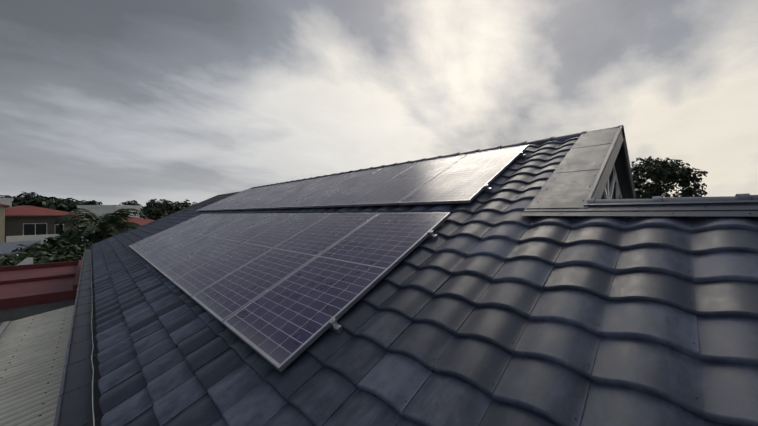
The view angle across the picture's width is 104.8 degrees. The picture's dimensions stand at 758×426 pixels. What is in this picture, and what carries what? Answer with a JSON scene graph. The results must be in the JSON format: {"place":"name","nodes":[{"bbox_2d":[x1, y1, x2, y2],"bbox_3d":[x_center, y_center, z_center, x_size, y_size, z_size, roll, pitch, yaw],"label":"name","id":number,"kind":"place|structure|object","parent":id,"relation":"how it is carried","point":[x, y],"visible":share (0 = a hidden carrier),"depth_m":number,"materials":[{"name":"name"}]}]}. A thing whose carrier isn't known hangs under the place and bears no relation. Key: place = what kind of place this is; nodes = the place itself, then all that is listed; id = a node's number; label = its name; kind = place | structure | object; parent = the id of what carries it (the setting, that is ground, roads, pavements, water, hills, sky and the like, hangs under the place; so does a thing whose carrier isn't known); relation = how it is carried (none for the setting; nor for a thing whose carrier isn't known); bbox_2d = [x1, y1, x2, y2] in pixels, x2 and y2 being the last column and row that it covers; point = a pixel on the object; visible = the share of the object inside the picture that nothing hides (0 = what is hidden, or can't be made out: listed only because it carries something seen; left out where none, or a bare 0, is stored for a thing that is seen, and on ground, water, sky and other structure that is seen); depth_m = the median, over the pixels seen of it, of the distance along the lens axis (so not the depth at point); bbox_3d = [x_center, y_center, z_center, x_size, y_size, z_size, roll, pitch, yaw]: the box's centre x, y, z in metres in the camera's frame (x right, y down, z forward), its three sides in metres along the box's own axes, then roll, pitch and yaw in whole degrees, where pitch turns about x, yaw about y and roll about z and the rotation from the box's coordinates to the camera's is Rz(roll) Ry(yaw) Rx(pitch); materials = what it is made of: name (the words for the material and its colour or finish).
{"place":"outdoors","nodes":[
{"label":"outdoors","id":0,"kind":"place"},
{"bbox_2d":[0,198,13,206],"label":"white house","id":1,"kind":"structure","parent":0,"point":[6,201],"depth_m":48.06,"materials":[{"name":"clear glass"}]},
{"bbox_2d":[0,305,74,425],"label":"corrugated roof","id":2,"kind":"structure","parent":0,"point":[25,380],"depth_m":4.40,"materials":[{"name":"silver metal"}]},
{"bbox_2d":[0,316,64,415],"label":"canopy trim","id":3,"kind":"structure","parent":2,"relation":"attached to","point":[3,326],"depth_m":6.08,"materials":[{"name":"grey metal"}]},
{"bbox_2d":[0,260,81,321],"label":"red roof","id":4,"kind":"structure","parent":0,"point":[28,290],"depth_m":9.66,"materials":[{"name":"red metal"}]},
{"bbox_2d":[76,205,140,240],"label":"building","id":5,"kind":"structure","parent":0,"point":[98,210],"depth_m":48.78,"materials":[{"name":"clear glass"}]},
{"bbox_2d":[85,217,154,234],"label":"house roof","id":6,"kind":"structure","parent":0,"point":[140,221],"depth_m":34.89,"materials":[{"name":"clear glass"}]},
{"bbox_2d":[0,0,757,208],"label":"sky","id":7,"kind":"structure","parent":0,"point":[108,102],"materials":[{"name":"grey"}]},
{"label":"ground","id":8,"kind":"structure","parent":0,"visible":0},
{"bbox_2d":[0,203,9,258],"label":"beige house","id":9,"kind":"structure","parent":8,"relation":"on","point":[2,222],"depth_m":28.14,"materials":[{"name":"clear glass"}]},
{"bbox_2d":[0,254,39,265],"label":"shrub","id":10,"kind":"object","parent":8,"relation":"on","point":[14,263],"depth_m":14.95,"materials":[{"name":"green plant"}]},
{"bbox_2d":[0,240,40,256],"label":"roof","id":11,"kind":"structure","parent":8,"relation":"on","point":[7,247],"depth_m":18.47,"materials":[{"name":"grey metal"}]},
{"bbox_2d":[18,257,32,264],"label":"fire walls","id":12,"kind":"structure","parent":8,"relation":"on","point":[27,261],"depth_m":13.48,"materials":[{"name":"white paint"}]},
{"bbox_2d":[0,191,54,206],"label":"tree","id":13,"kind":"object","parent":8,"relation":"on","point":[28,199],"visible":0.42,"depth_m":57.55,"materials":[{"name":"green plant"}]},
{"bbox_2d":[0,249,82,266],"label":"shrub","id":14,"kind":"object","parent":8,"relation":"on","point":[65,256],"visible":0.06,"depth_m":15.63,"materials":[{"name":"green plant"}]},
{"bbox_2d":[4,205,80,257],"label":"red house","id":15,"kind":"structure","parent":8,"relation":"on","point":[27,223],"depth_m":32.54,"materials":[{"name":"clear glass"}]},
{"bbox_2d":[3,239,84,265],"bbox_3d":[-19.190,4.686,16.730,5.023,6.295,5.280,0,0,-45],"label":"shrub","id":16,"kind":"object","parent":8,"relation":"on","point":[46,247],"visible":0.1,"depth_m":17.07,"materials":[{"name":"green plant"}]},
{"bbox_2d":[32,196,63,206],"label":"tree","id":17,"kind":"object","parent":8,"relation":"on","point":[56,200],"visible":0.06,"depth_m":63.66,"materials":[{"name":"green plant"}]},
{"bbox_2d":[39,257,64,263],"bbox_3d":[-16.808,5.008,14.683,4.495,5.599,4.629,0,0,-13],"label":"shrub","id":18,"kind":"object","parent":8,"relation":"on","point":[42,260],"visible":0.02,"depth_m":14.74,"materials":[{"name":"green plant"}]},
{"bbox_2d":[41,198,87,226],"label":"tree","id":19,"kind":"object","parent":8,"relation":"on","point":[67,205],"visible":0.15,"depth_m":56.17,"materials":[{"name":"green plant"}]},
{"bbox_2d":[40,241,97,260],"bbox_3d":[-19.505,4.828,18.719,4.612,6.006,4.743,0,0,-45],"label":"shrub","id":20,"kind":"object","parent":8,"relation":"on","point":[80,249],"visible":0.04,"depth_m":18.19,"materials":[{"name":"green plant"}]},
{"bbox_2d":[39,226,117,258],"bbox_3d":[-21.790,4.414,21.683,4.838,6.886,4.262,0,0,-45],"label":"tree","id":21,"kind":"object","parent":8,"relation":"on","point":[95,237],"visible":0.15,"depth_m":21.02,"materials":[{"name":"green plant"}]},
{"bbox_2d":[75,200,101,217],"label":"tree","id":22,"kind":"object","parent":8,"relation":"on","point":[93,202],"visible":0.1,"depth_m":60.74,"materials":[{"name":"green plant"}]},
{"bbox_2d":[54,208,146,242],"bbox_3d":[-20.508,3.746,21.812,5.113,8.235,5.489,0,0,-45],"label":"palm","id":23,"kind":"object","parent":8,"relation":"on","point":[106,222],"visible":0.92,"depth_m":21.46,"materials":[{"name":"green plant"}]},
{"bbox_2d":[119,199,174,219],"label":"tree","id":24,"kind":"object","parent":8,"relation":"on","point":[161,209],"visible":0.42,"depth_m":61.36,"materials":[{"name":"green plant"}]},
{"bbox_2d":[146,199,185,214],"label":"tree","id":25,"kind":"object","parent":8,"relation":"on","point":[177,208],"visible":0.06,"depth_m":67.20,"materials":[{"name":"green plant"}]},
{"bbox_2d":[174,199,196,210],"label":"tree","id":26,"kind":"object","parent":8,"relation":"on","point":[184,204],"visible":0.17,"depth_m":71.25,"materials":[{"name":"green plant"}]},
{"bbox_2d":[631,156,707,198],"bbox_3d":[32.263,0.719,33.274,7.128,14.378,7.443,0,0,10],"label":"tree","id":27,"kind":"object","parent":8,"relation":"on","point":[660,174],"visible":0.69,"depth_m":31.55,"materials":[{"name":"green plant"}]},
{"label":"house","id":28,"kind":"structure","parent":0},
{"bbox_2d":[91,191,240,425],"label":"roof trim","id":29,"kind":"structure","parent":28,"relation":"on","point":[97,395],"depth_m":3.34,"materials":[{"name":"grey metal"}]},
{"bbox_2d":[196,144,528,210],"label":"solar panel frames","id":30,"kind":"structure","parent":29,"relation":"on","point":[475,195],"depth_m":4.71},
{"bbox_2d":[199,145,526,209],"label":"solar panels","id":31,"kind":"object","parent":30,"relation":"in","point":[468,177],"visible":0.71,"depth_m":5.12,"materials":[{"name":"glass"}]},
{"bbox_2d":[92,137,757,425],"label":"roof tiles","id":32,"kind":"object","parent":29,"relation":"on","point":[457,311],"visible":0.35,"depth_m":1.66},
{"bbox_2d":[129,212,450,371],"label":"solar panel frames","id":33,"kind":"structure","parent":32,"relation":"on","point":[310,341],"depth_m":2.68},
{"bbox_2d":[130,213,447,365],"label":"solar panels","id":34,"kind":"object","parent":33,"relation":"in","point":[279,324],"visible":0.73,"depth_m":3.14,"materials":[{"name":"blue glass"}]},
{"bbox_2d":[150,220,437,333],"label":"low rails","id":35,"kind":"object","parent":32,"relation":"on","point":[336,327],"visible":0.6,"depth_m":1.99,"materials":[{"name":"silver metal"}]},
{"bbox_2d":[214,152,525,205],"bbox_3d":[-2.465,-0.500,7.969,11.780,0.132,1.450,0,26,45],"label":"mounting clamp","id":36,"kind":"object","parent":32,"relation":"on","point":[486,186],"visible":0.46,"depth_m":4.22,"materials":[{"name":"silver metal"}]},
{"bbox_2d":[108,165,697,419],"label":"nail holes","id":37,"kind":"object","parent":32,"relation":"on","point":[434,359],"visible":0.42,"depth_m":1.72,"materials":[{"name":"black"}]},
{"bbox_2d":[520,127,757,216],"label":"flashings","id":38,"kind":"object","parent":32,"relation":"on","point":[565,189],"visible":1,"depth_m":2.56,"materials":[{"name":"grey metal"}]},
{"bbox_2d":[102,125,757,240],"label":"ridge caps","id":39,"kind":"object","parent":29,"relation":"on","point":[747,196],"visible":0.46,"depth_m":4.43,"materials":[{"name":"tile"}]},
{"bbox_2d":[584,126,635,205],"bbox_3d":[2.513,-0.522,4.895,4.761,1.349,2.450,0,0,-45],"label":"gablet","id":40,"kind":"object","parent":29,"relation":"on","point":[619,160],"visible":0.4,"depth_m":4.14,"materials":[{"name":"black"}]},
{"bbox_2d":[603,166,622,198],"bbox_3d":[3.227,-0.546,4.125,3.957,1.016,0.040,0,0,-45],"label":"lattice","id":41,"kind":"object","parent":40,"relation":"attached to","point":[607,193],"visible":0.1,"depth_m":4.45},
{"bbox_3d":[-5.423,1.581,6.004,0.620,0.235,20.700,0,0,-45],"label":"fascia","id":42,"kind":"object","parent":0,"visible":0},
{"bbox_2d":[53,246,91,425],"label":"gutter","id":43,"kind":"object","parent":42,"relation":"attached to","point":[74,408],"visible":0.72,"depth_m":2.94,"materials":[{"name":"grey metal"}]},
{"bbox_2d":[59,247,102,425],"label":"gutter straps","id":44,"kind":"object","parent":43,"relation":"attached to","point":[83,340],"visible":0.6,"depth_m":3.24,"materials":[{"name":"grey metal"}]},
{"bbox_2d":[91,267,94,425],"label":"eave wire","id":45,"kind":"object","parent":43,"relation":"on","point":[92,366],"visible":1,"depth_m":2.53,"materials":[{"name":"grey metal"}]}
]}

